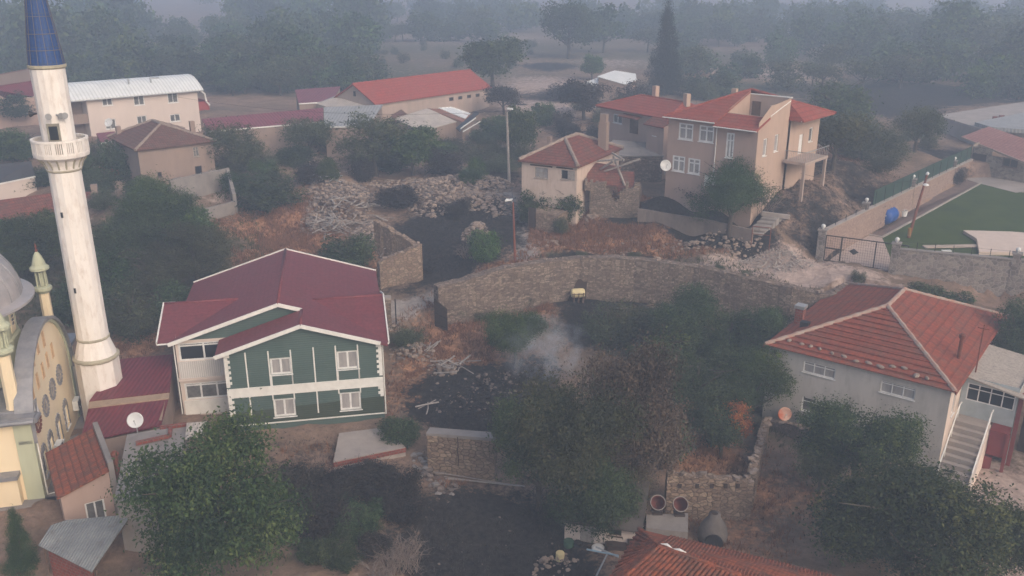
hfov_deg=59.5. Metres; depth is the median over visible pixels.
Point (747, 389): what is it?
tree
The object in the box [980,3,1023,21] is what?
tree
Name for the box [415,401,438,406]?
timber plank
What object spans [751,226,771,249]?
red railing
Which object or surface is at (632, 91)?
tree
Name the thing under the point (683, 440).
tree
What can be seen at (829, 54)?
tree
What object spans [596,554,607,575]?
metal pipe
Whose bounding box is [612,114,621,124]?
window
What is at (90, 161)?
tree
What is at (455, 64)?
sapling
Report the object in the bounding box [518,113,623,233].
limewashed house
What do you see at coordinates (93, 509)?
window
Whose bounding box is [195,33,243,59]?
tree
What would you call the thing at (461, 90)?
red tiled barn
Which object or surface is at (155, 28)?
tree
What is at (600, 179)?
ruined stone barn
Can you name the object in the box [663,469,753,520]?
ruined room wall
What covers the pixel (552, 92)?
tree
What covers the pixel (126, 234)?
tree
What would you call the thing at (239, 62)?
tree
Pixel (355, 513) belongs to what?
bush
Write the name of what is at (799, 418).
tree
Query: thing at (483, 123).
bush
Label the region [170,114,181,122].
window
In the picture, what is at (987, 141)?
stone bungalow
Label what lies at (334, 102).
pale sheet barn
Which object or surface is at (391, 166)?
bush
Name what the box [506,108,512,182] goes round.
utility pole
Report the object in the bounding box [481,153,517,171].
bush
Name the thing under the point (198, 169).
window
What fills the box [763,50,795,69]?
tree
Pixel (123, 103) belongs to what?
long white house
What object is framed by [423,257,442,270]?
bare bush
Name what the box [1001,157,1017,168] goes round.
window
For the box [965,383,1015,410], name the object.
window
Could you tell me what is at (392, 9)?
tree
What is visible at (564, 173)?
window
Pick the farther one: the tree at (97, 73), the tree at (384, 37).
the tree at (384, 37)
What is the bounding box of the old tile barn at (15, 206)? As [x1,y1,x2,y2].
[0,193,54,225]
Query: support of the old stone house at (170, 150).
on the ground at (540, 70)
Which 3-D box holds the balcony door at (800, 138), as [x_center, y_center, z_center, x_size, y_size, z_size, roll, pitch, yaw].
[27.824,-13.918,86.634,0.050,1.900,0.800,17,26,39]
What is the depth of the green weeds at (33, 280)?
80.62 m
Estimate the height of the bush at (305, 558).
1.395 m
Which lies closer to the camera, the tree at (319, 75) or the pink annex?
the pink annex
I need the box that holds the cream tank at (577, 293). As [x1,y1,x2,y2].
[571,288,584,302]
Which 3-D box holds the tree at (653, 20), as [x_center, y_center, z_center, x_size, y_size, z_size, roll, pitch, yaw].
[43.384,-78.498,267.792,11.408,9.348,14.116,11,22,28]
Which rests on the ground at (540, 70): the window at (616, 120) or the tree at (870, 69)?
the tree at (870, 69)
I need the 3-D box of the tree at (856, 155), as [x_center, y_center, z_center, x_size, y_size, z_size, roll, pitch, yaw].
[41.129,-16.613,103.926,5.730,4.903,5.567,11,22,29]
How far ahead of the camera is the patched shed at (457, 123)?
118.22 m
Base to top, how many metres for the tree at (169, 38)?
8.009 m
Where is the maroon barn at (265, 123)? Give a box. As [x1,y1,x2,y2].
[202,108,322,164]
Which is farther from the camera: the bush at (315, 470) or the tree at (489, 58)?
the tree at (489, 58)
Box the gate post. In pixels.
[394,299,396,323]
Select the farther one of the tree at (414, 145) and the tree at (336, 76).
the tree at (336, 76)
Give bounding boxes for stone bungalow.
[961,127,1023,182]
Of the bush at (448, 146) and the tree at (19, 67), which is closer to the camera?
the bush at (448, 146)
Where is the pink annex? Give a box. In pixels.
[596,85,694,179]
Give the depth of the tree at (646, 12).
282.96 m
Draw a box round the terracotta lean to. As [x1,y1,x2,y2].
[391,110,406,123]
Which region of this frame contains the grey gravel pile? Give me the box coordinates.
[738,248,815,272]
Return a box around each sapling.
[390,45,401,54]
[396,51,409,63]
[420,44,427,50]
[438,49,452,58]
[452,58,463,67]
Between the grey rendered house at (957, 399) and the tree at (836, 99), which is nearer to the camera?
the grey rendered house at (957, 399)
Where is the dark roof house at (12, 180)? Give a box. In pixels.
[0,161,36,199]
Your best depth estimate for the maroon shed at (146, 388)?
59.92 m
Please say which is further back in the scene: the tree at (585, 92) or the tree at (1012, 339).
the tree at (585, 92)
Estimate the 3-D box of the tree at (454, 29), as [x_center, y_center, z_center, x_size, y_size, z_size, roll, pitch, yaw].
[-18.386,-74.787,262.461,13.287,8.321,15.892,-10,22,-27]
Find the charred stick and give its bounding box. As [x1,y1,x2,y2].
[532,536,562,536]
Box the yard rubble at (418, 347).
[388,316,461,376]
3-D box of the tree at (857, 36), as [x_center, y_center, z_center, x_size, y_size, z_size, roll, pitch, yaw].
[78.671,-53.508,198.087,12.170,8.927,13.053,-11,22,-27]
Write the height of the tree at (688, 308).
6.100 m
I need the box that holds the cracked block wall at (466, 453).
[426,427,497,481]
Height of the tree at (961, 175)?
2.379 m
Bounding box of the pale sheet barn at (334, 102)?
[316,96,361,119]
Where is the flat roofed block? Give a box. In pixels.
[938,102,1023,144]
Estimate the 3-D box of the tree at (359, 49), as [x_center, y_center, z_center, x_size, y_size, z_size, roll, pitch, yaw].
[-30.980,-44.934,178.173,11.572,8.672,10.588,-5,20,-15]
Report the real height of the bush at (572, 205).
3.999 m
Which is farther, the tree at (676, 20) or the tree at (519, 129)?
the tree at (676, 20)
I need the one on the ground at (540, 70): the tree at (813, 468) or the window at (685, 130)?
the tree at (813, 468)
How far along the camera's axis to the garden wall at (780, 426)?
63.50 m
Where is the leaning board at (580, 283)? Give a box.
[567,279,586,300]
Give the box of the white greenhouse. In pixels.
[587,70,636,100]
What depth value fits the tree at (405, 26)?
259.88 m
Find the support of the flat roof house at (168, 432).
on the ground at (540, 70)
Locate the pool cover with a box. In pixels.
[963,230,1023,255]
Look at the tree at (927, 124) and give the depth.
104.27 m
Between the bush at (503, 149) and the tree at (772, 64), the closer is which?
the bush at (503, 149)
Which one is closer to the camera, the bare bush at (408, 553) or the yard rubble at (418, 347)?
the bare bush at (408, 553)
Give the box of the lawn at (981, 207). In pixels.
[883,184,1023,257]
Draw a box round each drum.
[556,550,564,561]
[563,538,573,548]
[574,539,581,547]
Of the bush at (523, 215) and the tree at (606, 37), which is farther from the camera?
the tree at (606, 37)
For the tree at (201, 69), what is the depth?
156.30 m
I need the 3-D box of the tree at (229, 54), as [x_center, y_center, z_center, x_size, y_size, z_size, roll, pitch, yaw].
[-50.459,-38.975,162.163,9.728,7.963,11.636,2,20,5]
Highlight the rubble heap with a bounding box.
[299,176,376,243]
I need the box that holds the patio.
[965,177,1023,192]
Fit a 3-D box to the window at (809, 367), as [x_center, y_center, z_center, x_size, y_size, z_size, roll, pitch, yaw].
[21.486,5.759,62.668,2.374,0.895,0.190,14,24,35]
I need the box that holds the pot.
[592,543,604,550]
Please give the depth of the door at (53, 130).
55.01 m
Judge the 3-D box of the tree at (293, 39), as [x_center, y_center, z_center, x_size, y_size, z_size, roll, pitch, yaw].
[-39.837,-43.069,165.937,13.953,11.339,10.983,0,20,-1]
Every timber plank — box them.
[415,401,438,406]
[434,371,456,373]
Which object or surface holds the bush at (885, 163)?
on the ground at (540, 70)
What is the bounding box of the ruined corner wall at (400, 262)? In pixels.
[373,219,422,289]
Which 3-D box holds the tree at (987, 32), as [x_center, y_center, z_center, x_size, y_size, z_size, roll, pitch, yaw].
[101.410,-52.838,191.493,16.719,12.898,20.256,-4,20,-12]
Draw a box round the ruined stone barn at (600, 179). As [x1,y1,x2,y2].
[584,152,642,217]
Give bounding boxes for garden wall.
[205,201,235,220]
[770,418,817,440]
[824,159,972,258]
[896,247,1023,296]
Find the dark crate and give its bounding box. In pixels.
[605,538,632,550]
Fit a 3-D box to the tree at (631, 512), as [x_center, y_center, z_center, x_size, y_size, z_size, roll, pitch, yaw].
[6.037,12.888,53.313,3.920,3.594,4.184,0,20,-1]
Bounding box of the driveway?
[828,236,889,270]
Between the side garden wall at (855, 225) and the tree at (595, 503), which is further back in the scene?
the side garden wall at (855, 225)
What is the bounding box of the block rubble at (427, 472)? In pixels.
[410,452,459,512]
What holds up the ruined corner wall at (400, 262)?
on the ground at (540, 70)
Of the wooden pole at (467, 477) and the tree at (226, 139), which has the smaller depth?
the wooden pole at (467, 477)
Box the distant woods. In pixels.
[0,0,1023,83]
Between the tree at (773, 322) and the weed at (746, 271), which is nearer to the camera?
the tree at (773, 322)
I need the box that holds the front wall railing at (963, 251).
[901,241,1016,257]
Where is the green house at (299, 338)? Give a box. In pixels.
[156,248,389,430]
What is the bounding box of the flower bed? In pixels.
[873,179,977,235]
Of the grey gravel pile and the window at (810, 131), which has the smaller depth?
the grey gravel pile
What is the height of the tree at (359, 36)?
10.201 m
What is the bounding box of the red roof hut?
[96,131,114,148]
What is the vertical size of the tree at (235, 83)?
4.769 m
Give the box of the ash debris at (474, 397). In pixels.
[426,368,552,568]
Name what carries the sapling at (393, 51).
on the ground at (540, 70)
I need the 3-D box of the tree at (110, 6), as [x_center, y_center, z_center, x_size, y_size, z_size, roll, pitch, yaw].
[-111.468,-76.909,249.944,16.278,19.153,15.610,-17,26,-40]
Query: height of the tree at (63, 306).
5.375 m
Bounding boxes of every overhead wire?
[174,96,497,113]
[507,111,657,159]
[514,185,636,205]
[784,168,922,182]
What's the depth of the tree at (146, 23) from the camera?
257.36 m
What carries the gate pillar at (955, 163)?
on the ground at (540, 70)
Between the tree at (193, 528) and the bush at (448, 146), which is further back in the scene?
the bush at (448, 146)
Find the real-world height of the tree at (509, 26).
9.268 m
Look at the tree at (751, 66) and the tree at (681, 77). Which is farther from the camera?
the tree at (751, 66)
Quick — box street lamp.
[505,198,515,261]
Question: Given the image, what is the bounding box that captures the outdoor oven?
[698,510,727,546]
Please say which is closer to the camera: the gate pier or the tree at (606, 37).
the gate pier
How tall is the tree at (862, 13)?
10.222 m
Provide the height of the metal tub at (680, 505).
1.191 m
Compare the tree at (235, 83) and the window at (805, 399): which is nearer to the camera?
the window at (805, 399)
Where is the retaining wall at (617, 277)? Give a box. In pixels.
[434,254,848,328]
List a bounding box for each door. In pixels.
[46,123,62,154]
[580,525,593,542]
[629,119,638,133]
[798,134,802,153]
[972,153,986,161]
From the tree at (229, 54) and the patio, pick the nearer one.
the patio
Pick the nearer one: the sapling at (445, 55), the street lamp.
the street lamp
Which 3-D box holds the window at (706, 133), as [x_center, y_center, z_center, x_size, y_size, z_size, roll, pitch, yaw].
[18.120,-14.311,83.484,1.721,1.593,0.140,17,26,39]
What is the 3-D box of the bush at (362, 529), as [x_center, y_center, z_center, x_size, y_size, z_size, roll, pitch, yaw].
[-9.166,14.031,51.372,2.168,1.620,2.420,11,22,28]
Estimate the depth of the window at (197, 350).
62.59 m
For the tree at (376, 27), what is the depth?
201.80 m
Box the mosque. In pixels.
[0,243,84,510]
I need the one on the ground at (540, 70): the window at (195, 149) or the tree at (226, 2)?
the tree at (226, 2)
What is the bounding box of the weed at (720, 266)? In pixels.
[714,263,725,269]
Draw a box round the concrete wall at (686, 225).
[637,208,753,244]
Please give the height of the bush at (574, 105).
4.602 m
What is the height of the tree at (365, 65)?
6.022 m
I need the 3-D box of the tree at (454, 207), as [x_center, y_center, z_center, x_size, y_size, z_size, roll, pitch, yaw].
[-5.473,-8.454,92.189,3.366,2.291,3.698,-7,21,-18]
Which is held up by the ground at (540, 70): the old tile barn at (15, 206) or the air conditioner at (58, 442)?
the old tile barn at (15, 206)
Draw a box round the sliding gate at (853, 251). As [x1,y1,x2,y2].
[823,235,908,270]
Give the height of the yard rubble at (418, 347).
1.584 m
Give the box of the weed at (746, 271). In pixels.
[739,270,751,275]
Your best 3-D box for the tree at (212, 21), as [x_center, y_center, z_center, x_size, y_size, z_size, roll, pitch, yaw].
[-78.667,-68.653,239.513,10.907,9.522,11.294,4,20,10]
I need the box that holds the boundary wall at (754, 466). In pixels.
[747,416,771,508]
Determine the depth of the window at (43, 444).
54.67 m
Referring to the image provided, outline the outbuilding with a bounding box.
[611,140,663,182]
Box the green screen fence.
[835,146,973,224]
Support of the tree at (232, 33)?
on the ground at (540, 70)
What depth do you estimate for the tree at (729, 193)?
79.75 m
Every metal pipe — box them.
[587,549,618,555]
[595,546,618,557]
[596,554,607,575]
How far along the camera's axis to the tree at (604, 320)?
74.04 m
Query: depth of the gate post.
75.93 m
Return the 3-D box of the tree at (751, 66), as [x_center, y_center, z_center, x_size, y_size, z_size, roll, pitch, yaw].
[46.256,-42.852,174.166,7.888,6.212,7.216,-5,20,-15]
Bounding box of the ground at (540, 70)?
[0,0,1023,575]
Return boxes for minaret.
[24,0,122,420]
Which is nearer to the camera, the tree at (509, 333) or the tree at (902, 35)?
the tree at (509, 333)
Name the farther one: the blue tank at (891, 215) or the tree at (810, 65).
the tree at (810, 65)
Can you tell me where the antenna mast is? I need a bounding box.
[975,324,989,372]
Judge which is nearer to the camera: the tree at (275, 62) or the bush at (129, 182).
the bush at (129, 182)
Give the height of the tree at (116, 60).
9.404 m
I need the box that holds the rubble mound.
[355,174,515,242]
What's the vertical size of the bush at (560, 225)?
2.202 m
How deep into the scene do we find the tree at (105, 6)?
236.95 m
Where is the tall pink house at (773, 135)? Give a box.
[662,88,836,226]
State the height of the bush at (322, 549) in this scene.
2.174 m
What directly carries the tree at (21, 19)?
on the ground at (540, 70)
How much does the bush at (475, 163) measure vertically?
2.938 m
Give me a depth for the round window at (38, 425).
54.10 m
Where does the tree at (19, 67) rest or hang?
on the ground at (540, 70)
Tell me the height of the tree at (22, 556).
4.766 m
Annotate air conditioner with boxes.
[53,439,62,447]
[72,396,81,410]
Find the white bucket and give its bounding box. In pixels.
[902,209,907,216]
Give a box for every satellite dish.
[105,118,111,129]
[127,412,142,432]
[660,160,670,174]
[778,407,791,420]
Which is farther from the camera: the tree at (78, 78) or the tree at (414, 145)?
the tree at (78, 78)
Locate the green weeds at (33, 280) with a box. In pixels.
[15,138,819,566]
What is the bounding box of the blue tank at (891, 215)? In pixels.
[885,207,898,224]
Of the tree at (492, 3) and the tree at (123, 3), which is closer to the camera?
the tree at (123, 3)
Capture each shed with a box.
[38,515,128,575]
[82,354,177,469]
[295,86,339,109]
[324,105,382,157]
[395,107,479,143]
[561,480,649,543]
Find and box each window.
[35,410,41,432]
[40,442,49,479]
[42,394,49,416]
[47,429,54,450]
[49,378,55,399]
[55,413,64,442]
[56,364,62,384]
[62,398,71,431]
[84,499,106,517]
[102,98,113,106]
[105,118,115,129]
[133,95,144,105]
[137,115,146,122]
[167,92,178,103]
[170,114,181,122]
[178,341,222,360]
[184,380,226,399]
[193,147,199,157]
[195,166,201,173]
[270,357,292,376]
[273,398,297,418]
[336,350,359,370]
[340,391,362,411]
[534,167,547,178]
[560,170,568,180]
[607,529,622,537]
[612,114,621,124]
[672,155,684,172]
[678,123,693,141]
[686,158,700,175]
[697,125,713,143]
[724,133,734,158]
[762,138,766,157]
[773,134,777,152]
[799,397,827,412]
[801,361,835,380]
[808,127,812,142]
[878,381,915,401]
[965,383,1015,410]
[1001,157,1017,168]
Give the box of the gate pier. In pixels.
[384,295,391,325]
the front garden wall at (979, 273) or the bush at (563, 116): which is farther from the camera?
the bush at (563, 116)
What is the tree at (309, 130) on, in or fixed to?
on the ground at (540, 70)
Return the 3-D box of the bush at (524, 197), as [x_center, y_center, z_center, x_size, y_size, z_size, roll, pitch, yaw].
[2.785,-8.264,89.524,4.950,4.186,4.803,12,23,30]
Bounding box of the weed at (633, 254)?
[628,251,641,256]
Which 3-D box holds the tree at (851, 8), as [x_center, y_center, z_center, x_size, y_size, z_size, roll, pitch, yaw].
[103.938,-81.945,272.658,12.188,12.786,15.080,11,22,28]
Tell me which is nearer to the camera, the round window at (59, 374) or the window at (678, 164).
the round window at (59, 374)
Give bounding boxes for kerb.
[869,183,980,237]
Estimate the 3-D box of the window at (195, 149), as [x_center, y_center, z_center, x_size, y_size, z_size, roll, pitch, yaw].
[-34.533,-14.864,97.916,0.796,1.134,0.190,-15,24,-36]
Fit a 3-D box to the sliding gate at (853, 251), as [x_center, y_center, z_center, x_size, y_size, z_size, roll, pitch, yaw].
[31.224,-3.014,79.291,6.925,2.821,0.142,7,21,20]
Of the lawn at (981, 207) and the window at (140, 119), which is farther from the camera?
the window at (140, 119)
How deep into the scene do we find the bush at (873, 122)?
121.41 m
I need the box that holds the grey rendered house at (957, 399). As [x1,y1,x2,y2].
[762,282,1023,489]
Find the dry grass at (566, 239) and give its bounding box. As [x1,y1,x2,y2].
[110,145,881,563]
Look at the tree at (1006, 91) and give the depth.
149.93 m
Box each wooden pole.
[433,471,502,483]
[444,476,519,486]
[445,478,524,486]
[448,477,504,484]
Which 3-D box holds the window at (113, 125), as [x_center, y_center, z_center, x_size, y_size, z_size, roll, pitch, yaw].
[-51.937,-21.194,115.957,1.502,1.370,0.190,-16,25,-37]
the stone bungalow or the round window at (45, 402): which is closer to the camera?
the round window at (45, 402)
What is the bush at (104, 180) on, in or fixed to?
on the ground at (540, 70)
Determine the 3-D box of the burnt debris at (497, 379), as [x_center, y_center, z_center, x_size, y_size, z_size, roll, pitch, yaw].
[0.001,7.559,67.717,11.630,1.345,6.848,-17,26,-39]
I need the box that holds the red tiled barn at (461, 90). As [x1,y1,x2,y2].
[333,69,491,123]
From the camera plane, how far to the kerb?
94.39 m
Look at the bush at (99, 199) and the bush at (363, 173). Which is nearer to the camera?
the bush at (99, 199)
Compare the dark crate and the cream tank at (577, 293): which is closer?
the dark crate
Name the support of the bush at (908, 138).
on the ground at (540, 70)
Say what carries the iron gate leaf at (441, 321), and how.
attached to the retaining wall at (617, 277)
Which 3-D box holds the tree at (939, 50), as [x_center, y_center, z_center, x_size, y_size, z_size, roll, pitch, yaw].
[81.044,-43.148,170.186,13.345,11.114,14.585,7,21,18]
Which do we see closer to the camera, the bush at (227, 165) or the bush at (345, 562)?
the bush at (345, 562)
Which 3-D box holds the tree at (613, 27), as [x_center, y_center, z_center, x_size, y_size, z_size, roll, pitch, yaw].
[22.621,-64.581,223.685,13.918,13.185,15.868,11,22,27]
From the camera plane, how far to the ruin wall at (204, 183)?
96.27 m
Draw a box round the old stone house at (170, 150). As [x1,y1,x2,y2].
[106,119,216,184]
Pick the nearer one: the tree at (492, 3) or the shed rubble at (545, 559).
the shed rubble at (545, 559)
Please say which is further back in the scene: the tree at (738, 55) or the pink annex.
the tree at (738, 55)
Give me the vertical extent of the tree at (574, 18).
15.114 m
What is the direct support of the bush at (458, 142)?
on the ground at (540, 70)
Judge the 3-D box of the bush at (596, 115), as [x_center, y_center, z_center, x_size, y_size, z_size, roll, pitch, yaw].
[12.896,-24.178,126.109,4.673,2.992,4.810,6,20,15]
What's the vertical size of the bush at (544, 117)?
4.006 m
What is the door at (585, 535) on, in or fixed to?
in the whitewashed shed at (631, 526)
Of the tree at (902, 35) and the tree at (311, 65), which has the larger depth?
the tree at (902, 35)
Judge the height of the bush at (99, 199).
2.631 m
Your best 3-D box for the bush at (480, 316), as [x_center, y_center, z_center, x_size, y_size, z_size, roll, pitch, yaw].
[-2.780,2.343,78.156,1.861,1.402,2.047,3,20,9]
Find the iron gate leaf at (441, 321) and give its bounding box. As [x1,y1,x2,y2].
[434,298,447,330]
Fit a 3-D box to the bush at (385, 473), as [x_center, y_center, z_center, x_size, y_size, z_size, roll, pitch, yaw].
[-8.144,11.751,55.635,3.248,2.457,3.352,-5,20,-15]
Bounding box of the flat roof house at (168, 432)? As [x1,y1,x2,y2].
[114,421,206,551]
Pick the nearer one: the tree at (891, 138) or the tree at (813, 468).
the tree at (813, 468)
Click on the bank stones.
(689, 243)
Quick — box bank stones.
[528,193,762,261]
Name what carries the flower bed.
on the ground at (540, 70)
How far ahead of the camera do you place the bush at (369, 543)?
49.69 m
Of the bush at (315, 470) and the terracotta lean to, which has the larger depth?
the terracotta lean to
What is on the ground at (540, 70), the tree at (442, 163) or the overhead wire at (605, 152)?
the tree at (442, 163)
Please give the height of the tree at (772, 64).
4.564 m
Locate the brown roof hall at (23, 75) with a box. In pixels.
[0,69,30,84]
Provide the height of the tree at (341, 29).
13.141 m
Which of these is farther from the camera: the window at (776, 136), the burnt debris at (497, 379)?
the window at (776, 136)
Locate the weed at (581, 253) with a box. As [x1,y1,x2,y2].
[575,250,587,254]
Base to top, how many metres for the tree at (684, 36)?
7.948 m
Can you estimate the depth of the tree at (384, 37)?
261.55 m
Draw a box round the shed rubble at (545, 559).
[532,553,578,575]
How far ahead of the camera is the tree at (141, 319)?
72.79 m
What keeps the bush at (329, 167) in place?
on the ground at (540, 70)
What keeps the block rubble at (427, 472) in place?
on the ground at (540, 70)
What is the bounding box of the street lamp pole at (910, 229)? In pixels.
[907,172,928,237]
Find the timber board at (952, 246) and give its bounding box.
[922,244,976,247]
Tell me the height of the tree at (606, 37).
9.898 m
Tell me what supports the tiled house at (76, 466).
on the ground at (540, 70)
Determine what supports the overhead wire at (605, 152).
attached to the utility pole at (508, 156)
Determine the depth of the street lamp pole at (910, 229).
86.48 m
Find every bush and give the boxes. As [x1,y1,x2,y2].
[83,166,120,191]
[87,185,117,211]
[117,174,154,197]
[212,169,262,196]
[217,155,246,175]
[230,166,309,213]
[243,147,281,166]
[246,158,280,180]
[273,142,318,168]
[277,453,317,500]
[279,461,331,501]
[285,498,318,537]
[290,157,324,185]
[294,535,320,565]
[299,494,361,540]
[301,524,360,568]
[307,458,365,497]
[309,230,379,266]
[313,154,341,182]
[327,541,363,574]
[333,454,382,495]
[334,508,361,542]
[343,152,371,167]
[344,497,390,533]
[345,507,363,524]
[345,515,370,547]
[346,155,379,182]
[353,529,395,563]
[354,550,410,575]
[355,473,412,516]
[357,453,402,491]
[360,158,383,168]
[367,151,410,174]
[371,526,430,574]
[374,408,427,448]
[374,490,430,527]
[389,325,429,352]
[390,461,426,501]
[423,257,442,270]
[429,140,460,155]
[437,134,469,152]
[452,242,476,258]
[456,167,486,184]
[460,156,489,175]
[464,226,506,262]
[467,129,505,145]
[473,311,485,320]
[475,114,505,131]
[479,115,512,140]
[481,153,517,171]
[484,155,521,174]
[485,141,518,158]
[512,138,533,166]
[515,188,556,220]
[517,201,534,222]
[529,99,555,125]
[551,108,577,131]
[551,190,586,223]
[553,215,570,234]
[567,85,597,110]
[590,109,599,122]
[689,79,720,100]
[750,192,787,215]
[849,269,866,282]
[856,151,909,174]
[860,117,884,133]
[899,125,919,140]
[904,280,952,297]
[913,136,940,150]
[943,289,976,303]
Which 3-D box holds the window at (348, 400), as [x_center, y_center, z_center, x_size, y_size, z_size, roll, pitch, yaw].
[-11.300,7.930,62.751,1.598,1.440,0.200,-4,20,-10]
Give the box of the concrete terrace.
[333,428,405,469]
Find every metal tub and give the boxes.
[650,495,665,514]
[672,496,687,516]
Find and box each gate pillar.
[815,224,828,261]
[862,198,870,230]
[888,237,901,274]
[911,175,916,209]
[953,157,957,183]
[1006,247,1022,295]
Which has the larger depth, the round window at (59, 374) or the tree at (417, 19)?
the tree at (417, 19)
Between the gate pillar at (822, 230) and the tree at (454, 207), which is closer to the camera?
the gate pillar at (822, 230)
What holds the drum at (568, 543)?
on the ground at (540, 70)
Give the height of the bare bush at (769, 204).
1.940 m
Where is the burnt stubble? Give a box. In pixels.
[244,158,902,575]
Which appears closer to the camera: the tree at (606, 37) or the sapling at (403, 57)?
the sapling at (403, 57)
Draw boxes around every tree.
[0,89,35,119]
[0,125,35,162]
[0,203,61,283]
[0,213,38,248]
[0,504,44,575]
[2,0,94,53]
[3,0,70,33]
[6,64,27,72]
[22,163,49,189]
[28,209,57,253]
[49,271,113,326]
[57,19,93,64]
[58,0,96,14]
[59,10,138,54]
[63,243,141,306]
[66,46,126,76]
[67,76,84,82]
[72,0,124,40]
[73,61,119,80]
[80,2,117,16]
[81,152,103,182]
[85,0,153,24]
[85,16,152,52]
[87,139,101,163]
[89,0,138,24]
[91,204,166,270]
[93,388,321,575]
[95,137,132,182]
[98,36,148,75]
[104,272,162,349]
[105,164,202,250]
[114,8,149,38]
[115,239,205,308]
[124,45,177,76]
[131,0,162,41]
[135,38,174,75]
[138,19,163,38]
[143,208,239,280]
[143,276,190,325]
[147,31,193,51]
[148,38,209,83]
[156,203,221,253]
[161,23,196,36]
[164,17,203,43]
[167,35,197,60]
[172,32,201,57]
[181,31,203,41]
[189,62,215,89]
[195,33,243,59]
[196,116,269,174]
[200,50,248,83]
[201,15,243,38]
[202,32,243,48]
[202,59,253,92]
[203,23,244,43]
[206,19,248,35]
[206,50,254,90]
[209,69,250,95]
[211,156,224,169]
[217,0,264,17]
[251,42,319,88]
[253,53,303,92]
[257,26,328,62]
[275,0,297,14]
[275,114,339,159]
[282,47,343,88]
[307,57,337,87]
[319,107,416,176]
[320,62,363,89]
[326,5,383,54]
[331,0,391,22]
[331,0,394,26]
[332,54,378,90]
[337,40,383,60]
[339,12,390,49]
[341,20,381,54]
[343,59,385,80]
[354,51,381,69]
[356,57,393,79]
[368,183,428,210]
[377,21,393,40]
[379,1,402,18]
[381,24,405,41]
[383,122,447,175]
[385,21,411,40]
[400,10,444,41]
[404,14,443,41]
[406,5,453,24]
[409,0,449,15]
[418,145,465,175]
[433,18,471,42]
[443,196,473,217]
[451,4,500,36]
[456,33,530,86]
[457,16,513,41]
[472,0,509,13]
[474,305,548,368]
[480,80,524,114]
[485,384,587,511]
[488,354,661,507]
[497,7,531,29]
[498,103,541,147]
[535,0,607,58]
[538,445,656,546]
[545,82,571,101]
[553,73,617,120]
[553,119,582,137]
[569,324,702,482]
[575,297,623,348]
[578,53,605,79]
[583,121,598,137]
[587,2,629,52]
[593,20,614,41]
[593,296,660,350]
[606,78,651,99]
[608,480,644,528]
[609,454,660,498]
[619,25,661,51]
[621,322,704,378]
[634,5,659,21]
[639,10,674,30]
[641,281,732,347]
[644,0,685,95]
[644,340,752,446]
[645,418,698,470]
[651,48,690,74]
[659,10,692,35]
[663,27,705,50]
[667,68,688,87]
[672,187,694,202]
[673,69,744,96]
[674,7,708,18]
[678,45,718,77]
[680,46,724,74]
[684,152,785,236]
[690,399,750,458]
[691,300,767,367]
[707,398,755,447]
[709,340,802,420]
[710,57,746,79]
[727,45,752,64]
[730,7,780,42]
[735,303,793,363]
[736,52,769,78]
[759,54,818,93]
[761,25,803,60]
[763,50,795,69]
[766,57,791,78]
[782,432,856,493]
[786,10,827,55]
[789,391,939,490]
[792,410,809,425]
[792,448,1023,575]
[799,54,828,85]
[801,58,850,87]
[803,78,885,123]
[805,38,862,75]
[817,104,888,170]
[825,7,894,60]
[834,6,906,40]
[834,54,893,90]
[838,0,872,18]
[839,24,895,60]
[840,125,889,160]
[849,6,881,19]
[858,122,914,161]
[860,29,918,76]
[871,10,915,46]
[872,43,931,83]
[881,5,930,32]
[881,51,923,88]
[883,100,954,152]
[887,62,929,87]
[888,49,926,82]
[906,30,977,81]
[910,8,942,46]
[922,0,998,47]
[922,38,982,79]
[926,33,985,64]
[928,0,988,12]
[949,13,1023,49]
[951,166,969,184]
[953,58,1002,99]
[956,499,1023,575]
[962,52,1023,97]
[975,50,1023,98]
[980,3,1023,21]
[986,6,1020,18]
[990,288,1023,354]
[995,65,1023,98]
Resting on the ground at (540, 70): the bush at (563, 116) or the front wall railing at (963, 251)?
the bush at (563, 116)
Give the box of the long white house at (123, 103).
[68,74,209,136]
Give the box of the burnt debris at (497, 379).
[439,354,561,419]
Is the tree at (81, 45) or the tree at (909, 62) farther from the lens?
the tree at (81, 45)
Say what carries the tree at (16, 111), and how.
on the ground at (540, 70)
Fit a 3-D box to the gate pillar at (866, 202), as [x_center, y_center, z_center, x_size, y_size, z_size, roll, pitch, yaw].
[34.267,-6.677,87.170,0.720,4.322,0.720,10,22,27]
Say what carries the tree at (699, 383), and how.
on the ground at (540, 70)
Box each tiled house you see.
[45,422,119,520]
[609,527,834,575]
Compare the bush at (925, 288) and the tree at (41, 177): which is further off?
the tree at (41, 177)
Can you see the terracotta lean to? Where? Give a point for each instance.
(399, 113)
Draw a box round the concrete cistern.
[646,513,687,538]
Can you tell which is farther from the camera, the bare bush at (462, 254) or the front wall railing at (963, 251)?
the bare bush at (462, 254)
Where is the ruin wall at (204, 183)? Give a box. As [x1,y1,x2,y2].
[169,168,237,212]
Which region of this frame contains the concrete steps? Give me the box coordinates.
[751,211,789,235]
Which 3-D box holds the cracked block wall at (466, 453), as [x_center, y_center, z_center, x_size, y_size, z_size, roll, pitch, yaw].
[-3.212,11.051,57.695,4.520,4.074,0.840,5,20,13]
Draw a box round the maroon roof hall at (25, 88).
[0,81,38,128]
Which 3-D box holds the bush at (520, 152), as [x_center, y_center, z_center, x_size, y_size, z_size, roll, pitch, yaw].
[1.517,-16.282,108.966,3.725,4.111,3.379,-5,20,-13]
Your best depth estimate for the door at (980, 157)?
108.15 m
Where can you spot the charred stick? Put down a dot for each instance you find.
(547, 536)
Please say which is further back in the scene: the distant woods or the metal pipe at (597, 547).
the distant woods
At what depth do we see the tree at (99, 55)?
172.92 m
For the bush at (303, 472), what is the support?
on the ground at (540, 70)

